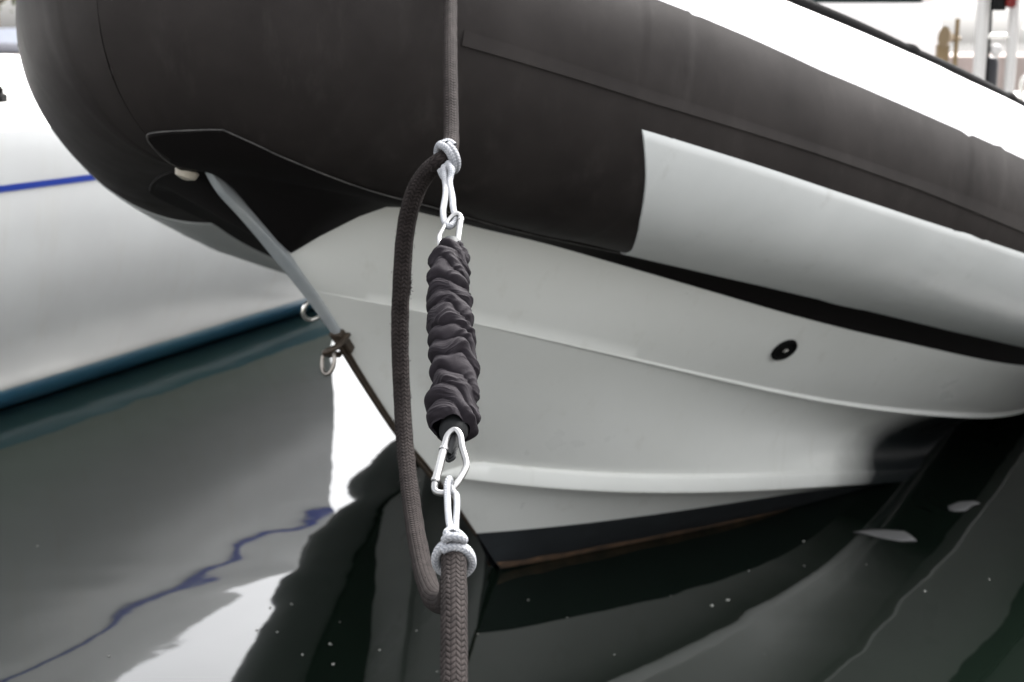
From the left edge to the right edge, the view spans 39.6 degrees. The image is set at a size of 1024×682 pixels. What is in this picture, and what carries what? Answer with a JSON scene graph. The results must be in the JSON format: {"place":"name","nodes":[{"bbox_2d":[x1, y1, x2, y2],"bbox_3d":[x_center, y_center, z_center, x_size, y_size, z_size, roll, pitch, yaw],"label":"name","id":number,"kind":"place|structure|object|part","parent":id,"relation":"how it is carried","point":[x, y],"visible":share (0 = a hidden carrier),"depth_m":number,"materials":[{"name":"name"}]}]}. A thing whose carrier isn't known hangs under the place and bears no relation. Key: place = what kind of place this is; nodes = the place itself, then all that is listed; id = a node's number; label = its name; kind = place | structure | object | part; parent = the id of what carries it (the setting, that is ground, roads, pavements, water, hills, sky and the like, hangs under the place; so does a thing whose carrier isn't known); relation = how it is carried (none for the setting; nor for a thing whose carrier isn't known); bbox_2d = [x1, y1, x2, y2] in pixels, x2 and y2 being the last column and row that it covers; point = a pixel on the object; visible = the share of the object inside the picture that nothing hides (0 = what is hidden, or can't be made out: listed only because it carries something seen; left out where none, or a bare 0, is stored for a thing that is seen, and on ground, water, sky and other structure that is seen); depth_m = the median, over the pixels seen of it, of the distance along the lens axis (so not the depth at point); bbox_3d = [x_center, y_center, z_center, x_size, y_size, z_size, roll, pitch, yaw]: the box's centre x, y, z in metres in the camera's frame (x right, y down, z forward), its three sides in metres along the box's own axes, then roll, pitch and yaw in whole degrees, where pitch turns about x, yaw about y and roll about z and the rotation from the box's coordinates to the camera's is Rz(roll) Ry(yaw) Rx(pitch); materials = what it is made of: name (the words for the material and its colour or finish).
{"place":"outdoors","nodes":[
{"label":"outdoors","id":0,"kind":"place"},
{"bbox_2d":[0,0,15,11],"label":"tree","id":1,"kind":"object","parent":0,"point":[13,2],"visible":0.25,"depth_m":27.86,"materials":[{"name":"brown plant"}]},
{"bbox_2d":[0,28,18,53],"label":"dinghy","id":2,"kind":"object","parent":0,"point":[8,40],"visible":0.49,"depth_m":24.65,"materials":[{"name":"white paint"}]},
{"bbox_2d":[0,44,1023,681],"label":"water","id":3,"kind":"structure","parent":0,"point":[202,512],"depth_m":3.04,"materials":[{"name":"black liquid"}]},
{"bbox_2d":[0,54,312,408],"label":"sailing yacht","id":4,"kind":"object","parent":3,"relation":"on","point":[93,271],"visible":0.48,"depth_m":4.39,"materials":[{"name":"white plastic"}]},
{"bbox_2d":[6,53,1023,91],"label":"quay","id":5,"kind":"structure","parent":3,"relation":"in","point":[965,61],"depth_m":23.57,"materials":[{"name":"stone"}]},
{"bbox_2d":[16,0,1023,568],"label":"inflatable boat","id":6,"kind":"object","parent":3,"relation":"on","point":[674,212],"visible":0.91,"depth_m":2.31,"materials":[{"name":"black rubber"}]},
{"bbox_2d":[853,529,916,540],"bbox_3d":[0.843,0.440,3.226,0.130,0.004,0.073,0,12,0],"label":"leaf","id":7,"kind":"object","parent":3,"relation":"on","point":[895,535],"visible":1,"depth_m":3.23,"materials":[{"name":"grey plant"}]},
{"bbox_2d":[812,0,1023,99],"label":"motor boat","id":8,"kind":"object","parent":3,"relation":"on","point":[917,23],"visible":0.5,"depth_m":5.98,"materials":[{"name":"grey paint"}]},
{"bbox_3d":[1.545,-1.861,7.119,0.610,0.360,1.500,0,12,0],"label":"window","id":9,"kind":"part","parent":8,"relation":"part of","materials":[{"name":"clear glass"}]},
{"bbox_2d":[948,500,979,510],"bbox_3d":[1.087,0.397,3.432,0.099,0.004,0.048,-11,16,-43],"label":"leaf","id":10,"kind":"object","parent":3,"relation":"on","point":[962,506],"visible":1,"depth_m":3.43,"materials":[{"name":"grey plant"}]},
{"bbox_2d":[0,0,1023,43],"label":"sky","id":11,"kind":"structure","parent":0,"point":[964,10],"materials":[{"name":"white"}]},
{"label":"jetty","id":12,"kind":"object","parent":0,"visible":0},
{"bbox_2d":[391,0,467,681],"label":"mooring rope","id":13,"kind":"object","parent":12,"relation":"attached to","point":[446,597],"visible":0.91,"depth_m":1.58,"materials":[{"name":"black fabric"}]},
{"bbox_2d":[433,138,460,229],"bbox_3d":[-0.065,-0.169,1.508,0.029,0.083,0.160,-1,12,-6],"label":"lashing cord","id":14,"kind":"object","parent":13,"relation":"attached to","point":[449,168],"visible":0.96,"depth_m":1.54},
{"bbox_2d":[436,211,463,245],"bbox_3d":[-0.062,-0.108,1.430,0.028,0.039,0.053,0,12,0],"label":"carabiner","id":15,"kind":"object","parent":14,"relation":"hanging from","point":[460,222],"visible":0.69,"depth_m":1.43,"materials":[{"name":"metal"}]},
{"bbox_2d":[424,236,480,462],"bbox_3d":[-0.055,-0.003,1.306,0.050,0.156,0.275,0,12,-2],"label":"mooring snubber","id":16,"kind":"object","parent":15,"relation":"hanging from","point":[452,397],"visible":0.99,"depth_m":1.28,"materials":[{"name":"black fabric"}]},
{"bbox_2d":[431,427,469,496],"bbox_3d":[-0.049,0.100,1.178,0.028,0.044,0.059,2,12,10],"label":"carabiner","id":17,"kind":"object","parent":16,"relation":"hanging from","point":[440,461],"visible":1,"depth_m":1.18,"materials":[{"name":"metal"}]},
{"bbox_2d":[431,475,476,576],"bbox_3d":[-0.045,0.149,1.128,0.035,0.066,0.085,0,12,0],"label":"lashing cord","id":18,"kind":"object","parent":13,"relation":"attached to","point":[454,537],"visible":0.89,"depth_m":1.10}
]}

